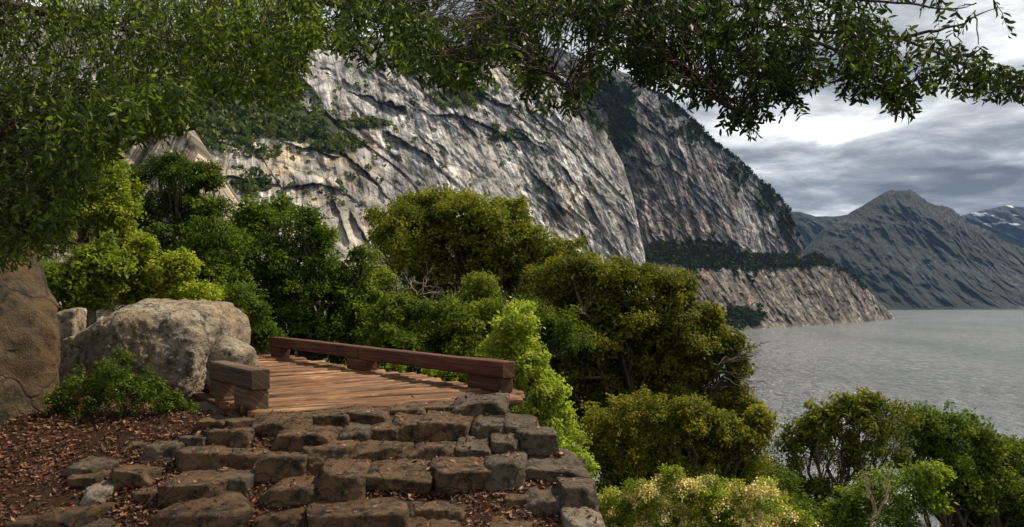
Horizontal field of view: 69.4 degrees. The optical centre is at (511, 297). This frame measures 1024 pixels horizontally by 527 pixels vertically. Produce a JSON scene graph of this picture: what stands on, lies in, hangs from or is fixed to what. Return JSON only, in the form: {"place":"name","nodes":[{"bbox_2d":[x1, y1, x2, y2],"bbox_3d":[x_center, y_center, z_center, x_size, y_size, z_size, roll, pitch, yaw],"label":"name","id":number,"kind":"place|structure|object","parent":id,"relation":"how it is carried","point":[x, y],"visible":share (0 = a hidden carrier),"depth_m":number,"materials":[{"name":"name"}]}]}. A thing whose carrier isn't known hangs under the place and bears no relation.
{"place":"outdoors","nodes":[
{"label":"outdoors","id":0,"kind":"place"},
{"bbox_2d":[0,73,297,354],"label":"cliff","id":1,"kind":"structure","parent":0,"point":[191,146],"depth_m":331.15,"materials":[{"name":"stone"}]},
{"bbox_2d":[0,304,561,526],"bbox_3d":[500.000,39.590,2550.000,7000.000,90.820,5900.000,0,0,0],"label":"ground","id":2,"kind":"structure","parent":0,"point":[60,499],"depth_m":4.99,"materials":[{"name":"soil"}]},
{"bbox_2d":[3,514,37,526],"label":"rock","id":3,"kind":"object","parent":2,"relation":"on","point":[27,521],"visible":0.63,"depth_m":4.39,"materials":[{"name":"brown stone"}]},
{"bbox_2d":[0,228,60,424],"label":"boulder","id":4,"kind":"object","parent":2,"relation":"on","point":[30,343],"visible":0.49,"depth_m":5.91,"materials":[{"name":"stone"}]},
{"bbox_2d":[34,502,116,526],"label":"rock","id":5,"kind":"object","parent":2,"relation":"on","point":[78,516],"visible":0.81,"depth_m":4.44,"materials":[{"name":"brown stone"}]},
{"bbox_2d":[25,147,150,327],"bbox_3d":[-7.205,-0.772,11.942,2.804,3.837,2.000,0,0,20],"label":"oak tree","id":6,"kind":"object","parent":2,"relation":"on","point":[115,204],"visible":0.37,"depth_m":11.78,"materials":[{"name":"green plant"}]},
{"bbox_2d":[66,469,110,486],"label":"rock","id":7,"kind":"object","parent":2,"relation":"on","point":[87,480],"visible":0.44,"depth_m":4.85,"materials":[{"name":"brown stone"}]},
{"bbox_2d":[40,226,142,316],"bbox_3d":[-5.760,0.089,9.516,2.050,2.058,1.074,0,0,0],"label":"shrub","id":8,"kind":"object","parent":2,"relation":"on","point":[86,275],"visible":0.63,"depth_m":9.37,"materials":[{"name":"green plant"}]},
{"bbox_2d":[61,456,121,476],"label":"rock","id":9,"kind":"object","parent":2,"relation":"on","point":[96,464],"visible":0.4,"depth_m":5.01,"materials":[{"name":"grey stone"}]},
{"bbox_2d":[81,518,114,526],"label":"rock","id":10,"kind":"object","parent":2,"relation":"on","point":[103,522],"visible":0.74,"depth_m":4.44,"materials":[{"name":"grey stone"}]},
{"bbox_2d":[79,480,118,504],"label":"rock","id":11,"kind":"object","parent":2,"relation":"on","point":[104,492],"visible":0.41,"depth_m":4.70,"materials":[{"name":"stone"}]},
{"bbox_2d":[42,346,211,421],"bbox_3d":[-3.093,0.865,5.968,1.307,0.986,0.642,0,0,-12],"label":"shrub","id":12,"kind":"object","parent":2,"relation":"on","point":[123,384],"visible":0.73,"depth_m":5.89,"materials":[{"name":"green plant"}]},
{"bbox_2d":[123,440,149,452],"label":"rock","id":13,"kind":"object","parent":2,"relation":"on","point":[139,446],"visible":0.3,"depth_m":5.28,"materials":[{"name":"brown stone"}]},
{"bbox_2d":[111,463,164,486],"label":"rock","id":14,"kind":"object","parent":2,"relation":"on","point":[124,475],"visible":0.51,"depth_m":4.85,"materials":[{"name":"brown stone"}]},
{"bbox_2d":[132,486,156,502],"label":"rock","id":15,"kind":"object","parent":2,"relation":"on","point":[142,495],"visible":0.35,"depth_m":4.69,"materials":[{"name":"brown stone"}]},
{"bbox_2d":[59,298,250,402],"bbox_3d":[-3.883,0.766,7.857,1.747,1.527,1.698,0,0,0],"label":"boulder","id":16,"kind":"object","parent":2,"relation":"on","point":[173,340],"visible":0.48,"depth_m":7.36,"materials":[{"name":"stone"}]},
{"bbox_2d":[57,307,86,344],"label":"rock","id":17,"kind":"object","parent":16,"relation":"on","point":[72,321],"visible":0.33,"depth_m":7.92,"materials":[{"name":"stone"}]},
{"bbox_2d":[141,440,186,461],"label":"rock","id":18,"kind":"object","parent":2,"relation":"on","point":[155,452],"visible":0.38,"depth_m":5.16,"materials":[{"name":"grey stone"}]},
{"bbox_2d":[114,231,227,309],"bbox_3d":[-4.755,0.262,10.058,1.832,2.336,0.956,0,0,0],"label":"shrub","id":19,"kind":"object","parent":2,"relation":"on","point":[175,268],"visible":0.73,"depth_m":9.89,"materials":[{"name":"green plant"}]},
{"bbox_2d":[110,149,238,252],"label":"oak tree","id":20,"kind":"object","parent":2,"relation":"on","point":[169,166],"visible":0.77,"depth_m":13.84,"materials":[{"name":"green plant"}]},
{"bbox_2d":[125,192,258,318],"bbox_3d":[-5.648,0.448,12.899,2.429,4.604,1.751,0,0,0],"label":"oak tree","id":21,"kind":"object","parent":2,"relation":"on","point":[219,266],"visible":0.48,"depth_m":12.80,"materials":[{"name":"green plant"}]},
{"bbox_2d":[179,435,206,445],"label":"rock","id":22,"kind":"object","parent":2,"relation":"on","point":[188,440],"visible":0.22,"depth_m":5.30,"materials":[{"name":"grey stone"}]},
{"bbox_2d":[157,469,236,504],"bbox_3d":[-2.022,1.278,4.856,0.438,0.243,0.463,0,0,0],"label":"step stone","id":23,"kind":"object","parent":2,"relation":"on","point":[169,491],"visible":0.49,"depth_m":4.66,"materials":[{"name":"brown stone"}]},
{"bbox_2d":[150,490,254,526],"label":"step stone","id":24,"kind":"object","parent":2,"relation":"on","point":[239,512],"visible":0.74,"depth_m":4.41,"materials":[{"name":"brown stone"}]},
{"bbox_2d":[194,411,240,430],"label":"rock","id":25,"kind":"object","parent":2,"relation":"on","point":[216,421],"visible":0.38,"depth_m":5.57,"materials":[{"name":"brown stone"}]},
{"bbox_2d":[176,445,271,471],"bbox_3d":[-1.987,1.161,5.304,0.678,0.233,0.638,0,0,0],"label":"rock","id":26,"kind":"object","parent":2,"relation":"on","point":[198,458],"visible":0.36,"depth_m":5.03,"materials":[{"name":"brown stone"}]},
{"bbox_2d":[201,427,256,447],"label":"rock","id":27,"kind":"object","parent":2,"relation":"on","point":[244,437],"visible":0.5,"depth_m":5.33,"materials":[{"name":"brown stone"}]},
{"bbox_2d":[216,467,244,471],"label":"rock","id":28,"kind":"object","parent":2,"relation":"on","point":[227,470],"visible":0.11,"depth_m":4.97,"materials":[{"name":"brown stone"}]},
{"bbox_2d":[205,335,258,385],"bbox_3d":[-2.799,0.625,7.361,0.473,0.508,0.418,0,0,0],"label":"rock","id":29,"kind":"object","parent":2,"relation":"on","point":[227,348],"visible":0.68,"depth_m":7.25,"materials":[{"name":"stone"}]},
{"bbox_2d":[219,469,255,494],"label":"step stone","id":30,"kind":"object","parent":2,"relation":"on","point":[242,481],"visible":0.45,"depth_m":4.79,"materials":[{"name":"grey stone"}]},
{"bbox_2d":[210,279,286,353],"bbox_3d":[-4.148,1.615,11.473,1.152,3.839,1.194,0,0,0],"label":"shrub","id":31,"kind":"object","parent":2,"relation":"on","point":[261,331],"visible":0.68,"depth_m":11.45,"materials":[{"name":"green plant"}]},
{"bbox_2d":[252,339,270,354],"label":"rock","id":32,"kind":"object","parent":2,"relation":"on","point":[266,351],"visible":0.02,"depth_m":12.00,"materials":[{"name":"stone"}]},
{"bbox_2d":[251,507,305,526],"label":"step stone","id":33,"kind":"object","parent":2,"relation":"on","point":[283,519],"visible":0.82,"depth_m":4.41,"materials":[{"name":"brown stone"}]},
{"bbox_2d":[251,450,307,483],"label":"step stone","id":34,"kind":"object","parent":2,"relation":"on","point":[271,465],"visible":0.55,"depth_m":4.91,"materials":[{"name":"brown stone"}]},
{"bbox_2d":[251,411,313,435],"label":"step stone","id":35,"kind":"object","parent":2,"relation":"on","point":[273,424],"visible":0.44,"depth_m":5.51,"materials":[{"name":"brown stone"}]},
{"bbox_2d":[259,475,322,506],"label":"step stone","id":36,"kind":"object","parent":2,"relation":"on","point":[277,494],"visible":0.61,"depth_m":4.64,"materials":[{"name":"brown stone"}]},
{"bbox_2d":[218,191,384,364],"bbox_3d":[-4.336,1.308,15.109,4.164,7.059,2.849,0,0,0],"label":"oak tree","id":37,"kind":"object","parent":2,"relation":"on","point":[345,291],"visible":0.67,"depth_m":14.59,"materials":[{"name":"green plant"}]},
{"bbox_2d":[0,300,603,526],"bbox_3d":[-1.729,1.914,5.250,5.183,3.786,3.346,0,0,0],"label":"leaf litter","id":38,"kind":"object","parent":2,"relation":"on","point":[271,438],"visible":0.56,"depth_m":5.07,"materials":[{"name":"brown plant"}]},
{"bbox_2d":[271,424,343,451],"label":"step stone","id":39,"kind":"object","parent":2,"relation":"on","point":[286,439],"visible":0.5,"depth_m":5.23,"materials":[{"name":"brown stone"}]},
{"bbox_2d":[301,439,360,474],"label":"step stone","id":40,"kind":"object","parent":2,"relation":"on","point":[318,456],"visible":0.41,"depth_m":5.05,"materials":[{"name":"brown stone"}]},
{"bbox_2d":[312,408,350,426],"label":"step stone","id":41,"kind":"object","parent":2,"relation":"on","point":[323,417],"visible":0.43,"depth_m":5.60,"materials":[{"name":"brown stone"}]},
{"bbox_2d":[318,458,371,500],"bbox_3d":[-1.098,1.240,4.886,0.348,0.308,0.467,0,0,0],"label":"step stone","id":42,"kind":"object","parent":2,"relation":"on","point":[333,485],"visible":0.57,"depth_m":4.69,"materials":[{"name":"brown stone"}]},
{"bbox_2d":[89,314,614,525],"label":"undergrowth","id":43,"kind":"object","parent":2,"relation":"on","point":[583,460],"depth_m":5.39,"materials":[{"name":"green plant"}]},
{"bbox_2d":[184,337,524,427],"bbox_3d":[-2.833,0.874,8.483,2.672,0.626,6.754,0,0,-39],"label":"footbridge","id":44,"kind":"object","parent":2,"relation":"on","point":[281,378],"visible":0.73,"depth_m":7.04,"materials":[{"name":"brown wood"}]},
{"bbox_2d":[338,421,373,440],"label":"step stone","id":45,"kind":"object","parent":2,"relation":"on","point":[347,432],"visible":0.44,"depth_m":5.40,"materials":[{"name":"grey stone"}]},
{"bbox_2d":[306,497,409,526],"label":"step stone","id":46,"kind":"object","parent":2,"relation":"on","point":[383,514],"visible":0.81,"depth_m":4.38,"materials":[{"name":"brown stone"}]},
{"bbox_2d":[347,405,390,423],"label":"step stone","id":47,"kind":"object","parent":2,"relation":"on","point":[362,414],"visible":0.43,"depth_m":5.65,"materials":[{"name":"brown stone"}]},
{"bbox_2d":[351,439,413,461],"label":"step stone","id":48,"kind":"object","parent":2,"relation":"on","point":[385,449],"visible":0.37,"depth_m":5.19,"materials":[{"name":"brown stone"}]},
{"bbox_2d":[371,417,399,440],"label":"step stone","id":49,"kind":"object","parent":2,"relation":"on","point":[391,433],"visible":0.3,"depth_m":5.42,"materials":[{"name":"brown stone"}]},
{"bbox_2d":[366,458,433,492],"bbox_3d":[-0.761,1.234,5.047,0.555,0.254,0.624,0,0,0],"label":"step stone","id":50,"kind":"object","parent":2,"relation":"on","point":[400,478],"visible":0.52,"depth_m":4.80,"materials":[{"name":"brown stone"}]},
{"bbox_2d":[392,412,422,440],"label":"step stone","id":51,"kind":"object","parent":2,"relation":"on","point":[408,426],"visible":0.43,"depth_m":5.45,"materials":[{"name":"brown stone"}]},
{"bbox_2d":[387,397,428,415],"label":"step stone","id":52,"kind":"object","parent":2,"relation":"on","point":[416,408],"visible":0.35,"depth_m":5.89,"materials":[{"name":"brown stone"}]},
{"bbox_2d":[381,363,467,384],"bbox_3d":[-0.949,2.622,9.397,1.455,3.916,0.638,0,0,0],"label":"shrub","id":53,"kind":"object","parent":2,"relation":"on","point":[446,376],"visible":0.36,"depth_m":9.27,"materials":[{"name":"green plant"}]},
{"bbox_2d":[396,516,461,526],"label":"step stone","id":54,"kind":"object","parent":2,"relation":"on","point":[435,522],"visible":0.79,"depth_m":4.41,"materials":[{"name":"brown stone"}]},
{"bbox_2d":[407,441,458,459],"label":"step stone","id":55,"kind":"object","parent":2,"relation":"on","point":[426,451],"visible":0.34,"depth_m":5.16,"materials":[{"name":"brown stone"}]},
{"bbox_2d":[354,286,519,377],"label":"oak tree","id":56,"kind":"object","parent":2,"relation":"on","point":[460,329],"visible":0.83,"depth_m":12.76,"materials":[{"name":"green plant"}]},
{"bbox_2d":[392,267,440,295],"bbox_3d":[-1.753,-0.249,13.823,0.992,0.727,0.534,0,0,0],"label":"dead branch","id":57,"kind":"object","parent":56,"relation":"attached to","point":[415,281],"visible":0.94,"depth_m":13.78,"materials":[{"name":"wood"}]},
{"bbox_2d":[407,500,466,520],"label":"step stone","id":58,"kind":"object","parent":2,"relation":"on","point":[447,510],"visible":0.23,"depth_m":4.50,"materials":[{"name":"brown stone"}]},
{"bbox_2d":[424,400,454,412],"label":"step stone","id":59,"kind":"object","parent":2,"relation":"on","point":[439,405],"visible":0.23,"depth_m":5.97,"materials":[{"name":"brown stone"}]},
{"bbox_2d":[417,410,474,441],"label":"step stone","id":60,"kind":"object","parent":2,"relation":"on","point":[444,425],"visible":0.68,"depth_m":5.44,"materials":[{"name":"brown stone"}]},
{"bbox_2d":[429,455,490,493],"bbox_3d":[-0.326,1.229,5.058,0.465,0.266,0.648,0,0,0],"label":"step stone","id":61,"kind":"object","parent":2,"relation":"on","point":[466,476],"visible":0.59,"depth_m":4.79,"materials":[{"name":"brown stone"}]},
{"bbox_2d":[455,434,491,456],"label":"step stone","id":62,"kind":"object","parent":2,"relation":"on","point":[480,447],"visible":0.45,"depth_m":5.21,"materials":[{"name":"grey stone"}]},
{"bbox_2d":[362,261,599,413],"bbox_3d":[-0.831,3.144,17.022,5.754,8.064,2.377,0,0,0],"label":"oak tree","id":63,"kind":"object","parent":2,"relation":"on","point":[482,284],"visible":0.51,"depth_m":16.92,"materials":[{"name":"green plant"}]},
{"bbox_2d":[452,392,509,415],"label":"step stone","id":64,"kind":"object","parent":2,"relation":"on","point":[490,404],"visible":0.59,"depth_m":5.84,"materials":[{"name":"grey stone"}]},
{"bbox_2d":[315,282,647,477],"bbox_3d":[0.581,4.783,26.911,15.780,10.971,5.005,0,0,0],"label":"oak tree","id":65,"kind":"object","parent":2,"relation":"on","point":[410,292],"visible":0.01,"depth_m":26.48,"materials":[{"name":"green plant"}]},
{"bbox_2d":[470,414,504,437],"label":"step stone","id":66,"kind":"object","parent":2,"relation":"on","point":[480,427],"visible":0.33,"depth_m":5.47,"materials":[{"name":"grey stone"}]},
{"bbox_2d":[359,183,623,412],"bbox_3d":[-0.509,2.476,24.191,8.750,12.392,4.800,0,0,0],"label":"oak tree","id":67,"kind":"object","parent":2,"relation":"on","point":[416,234],"visible":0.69,"depth_m":23.24,"materials":[{"name":"green plant"}]},
{"bbox_2d":[483,450,526,490],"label":"step stone","id":68,"kind":"object","parent":2,"relation":"on","point":[507,472],"visible":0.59,"depth_m":4.82,"materials":[{"name":"grey stone"}]},
{"bbox_2d":[489,432,520,452],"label":"step stone","id":69,"kind":"object","parent":2,"relation":"on","point":[501,442],"visible":0.41,"depth_m":5.23,"materials":[{"name":"grey stone"}]},
{"bbox_2d":[489,515,532,526],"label":"step stone","id":70,"kind":"object","parent":2,"relation":"on","point":[502,522],"visible":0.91,"depth_m":4.40,"materials":[{"name":"brown stone"}]},
{"bbox_2d":[0,0,1023,273],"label":"oak tree","id":71,"kind":"object","parent":2,"relation":"on","point":[58,134],"visible":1,"depth_m":3.70,"materials":[{"name":"green plant"}]},
{"bbox_2d":[503,493,528,507],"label":"step stone","id":72,"kind":"object","parent":2,"relation":"on","point":[510,500],"visible":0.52,"depth_m":4.61,"materials":[{"name":"brown stone"}]},
{"bbox_2d":[504,413,538,431],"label":"step stone","id":73,"kind":"object","parent":2,"relation":"on","point":[530,421],"visible":0.31,"depth_m":5.59,"materials":[{"name":"grey stone"}]},
{"bbox_2d":[475,295,600,480],"bbox_3d":[0.289,2.374,8.600,1.490,4.815,0.955,0,0,0],"label":"sapling","id":74,"kind":"object","parent":2,"relation":"on","point":[546,405],"visible":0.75,"depth_m":8.44,"materials":[{"name":"green plant"}]},
{"bbox_2d":[516,426,559,455],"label":"step stone","id":75,"kind":"object","parent":2,"relation":"on","point":[534,441],"visible":0.69,"depth_m":5.22,"materials":[{"name":"grey stone"}]},
{"bbox_2d":[522,486,563,514],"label":"step stone","id":76,"kind":"object","parent":2,"relation":"on","point":[539,502],"visible":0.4,"depth_m":4.56,"materials":[{"name":"grey stone"}]},
{"bbox_2d":[525,448,592,481],"bbox_3d":[0.274,1.216,5.172,0.528,0.229,0.706,0,0,0],"label":"step stone","id":77,"kind":"object","parent":2,"relation":"on","point":[550,469],"visible":0.43,"depth_m":4.94,"materials":[{"name":"grey stone"}]},
{"bbox_2d":[556,477,598,511],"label":"step stone","id":78,"kind":"object","parent":2,"relation":"on","point":[577,491],"visible":0.59,"depth_m":4.54,"materials":[{"name":"grey stone"}]},
{"bbox_2d":[560,506,604,526],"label":"step stone","id":79,"kind":"object","parent":2,"relation":"on","point":[579,516],"visible":0.93,"depth_m":4.35,"materials":[{"name":"stone"}]},
{"bbox_2d":[513,247,766,510],"bbox_3d":[3.261,4.065,19.099,6.516,10.754,3.716,0,0,0],"label":"oak tree","id":80,"kind":"object","parent":2,"relation":"on","point":[676,336],"visible":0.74,"depth_m":18.61,"materials":[{"name":"green plant"}]},
{"bbox_2d":[708,337,771,406],"bbox_3d":[5.568,1.862,17.613,1.860,1.824,1.258,0,0,-45],"label":"dead branch","id":81,"kind":"object","parent":80,"relation":"hanging from","point":[733,359],"visible":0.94,"depth_m":17.48,"materials":[{"name":"brown wood"}]},
{"bbox_2d":[570,384,782,526],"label":"bush","id":82,"kind":"object","parent":2,"relation":"on","point":[721,444],"visible":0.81,"depth_m":12.27,"materials":[{"name":"green plant"}]},
{"bbox_2d":[597,460,820,526],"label":"flowering shrub","id":83,"kind":"object","parent":2,"relation":"on","point":[722,505],"visible":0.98,"depth_m":6.10,"materials":[{"name":"green plant"}]},
{"bbox_2d":[591,451,832,526],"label":"oak tree","id":84,"kind":"object","parent":2,"relation":"on","point":[782,475],"visible":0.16,"depth_m":12.65,"materials":[{"name":"green plant"}]},
{"bbox_2d":[760,386,924,526],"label":"oak tree","id":85,"kind":"object","parent":2,"relation":"on","point":[816,436],"visible":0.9,"depth_m":16.70,"materials":[{"name":"green plant"}]},
{"bbox_2d":[858,465,893,526],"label":"dead branch","id":86,"kind":"object","parent":2,"relation":"on","point":[866,480],"visible":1,"depth_m":9.25,"materials":[{"name":"wood"}]},
{"bbox_2d":[817,457,958,526],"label":"shrub","id":87,"kind":"object","parent":2,"relation":"on","point":[847,508],"visible":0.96,"depth_m":9.89,"materials":[{"name":"green plant"}]},
{"bbox_2d":[884,397,1023,526],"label":"oak tree","id":88,"kind":"object","parent":2,"relation":"on","point":[990,493],"visible":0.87,"depth_m":18.42,"materials":[{"name":"green plant"}]},
{"bbox_2d":[0,14,644,337],"bbox_3d":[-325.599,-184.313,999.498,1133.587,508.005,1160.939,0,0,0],"label":"cliff","id":89,"kind":"structure","parent":0,"point":[616,230],"depth_m":1063.98,"materials":[{"name":"stone"}]},
{"bbox_2d":[185,51,624,220],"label":"cliff brush","id":90,"kind":"object","parent":89,"relation":"on","point":[234,118],"visible":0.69,"depth_m":871.68,"materials":[{"name":"green plant"}]},
{"bbox_2d":[11,0,1023,216],"label":"sky","id":91,"kind":"structure","parent":0,"point":[838,157],"materials":[{"name":"grey"}]},
{"bbox_2d":[543,45,802,255],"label":"cliff","id":92,"kind":"structure","parent":0,"point":[681,187],"depth_m":1622.20,"materials":[{"name":"stone"}]},
{"bbox_2d":[586,68,804,253],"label":"cliff trees","id":93,"kind":"object","parent":92,"relation":"on","point":[713,142],"visible":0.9,"depth_m":1644.89,"materials":[{"name":"green plant"}]},
{"bbox_2d":[380,310,1023,526],"bbox_3d":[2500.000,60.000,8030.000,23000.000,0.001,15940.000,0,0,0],"label":"lake water","id":94,"kind":"structure","parent":0,"point":[970,360],"depth_m":655.02,"materials":[{"name":"grey liquid"}]},
{"bbox_2d":[668,249,802,264],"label":"ledge slope","id":95,"kind":"structure","parent":0,"point":[737,252],"depth_m":1611.79,"materials":[{"name":"green plant"}]},
{"bbox_2d":[643,240,833,270],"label":"ledge woods","id":96,"kind":"object","parent":95,"relation":"on","point":[699,252],"visible":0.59,"depth_m":1550.20,"materials":[{"name":"green plant"}]},
{"bbox_2d":[624,259,896,329],"bbox_3d":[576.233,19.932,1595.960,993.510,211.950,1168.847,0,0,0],"label":"promontory","id":97,"kind":"structure","parent":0,"point":[817,295],"depth_m":1620.80,"materials":[{"name":"stone"}]},
{"bbox_2d":[645,254,877,329],"bbox_3d":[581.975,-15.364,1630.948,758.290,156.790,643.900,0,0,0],"label":"shore brush","id":98,"kind":"object","parent":97,"relation":"on","point":[741,315],"visible":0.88,"depth_m":1479.86,"materials":[{"name":"green plant"}]},
{"bbox_2d":[789,211,845,247],"bbox_3d":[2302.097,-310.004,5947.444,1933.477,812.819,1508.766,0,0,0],"label":"mountain","id":99,"kind":"structure","parent":0,"point":[809,228],"depth_m":5899.18,"materials":[{"name":"stone"}]},
{"bbox_2d":[803,190,1023,309],"bbox_3d":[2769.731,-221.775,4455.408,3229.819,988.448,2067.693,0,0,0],"label":"mountain","id":100,"kind":"structure","parent":0,"point":[892,276],"depth_m":4256.05,"materials":[{"name":"grey stone"}]},
{"bbox_2d":[804,190,1023,302],"bbox_3d":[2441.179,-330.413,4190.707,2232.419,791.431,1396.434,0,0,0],"label":"mountain woods","id":101,"kind":"object","parent":100,"relation":"on","point":[923,237],"visible":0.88,"depth_m":4421.81,"materials":[{"name":"green plant"}]},
{"bbox_2d":[961,205,1023,247],"bbox_3d":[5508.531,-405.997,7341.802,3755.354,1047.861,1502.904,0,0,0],"label":"mountain","id":102,"kind":"structure","parent":0,"point":[1005,223],"depth_m":7309.95,"materials":[{"name":"stone"}]}
]}

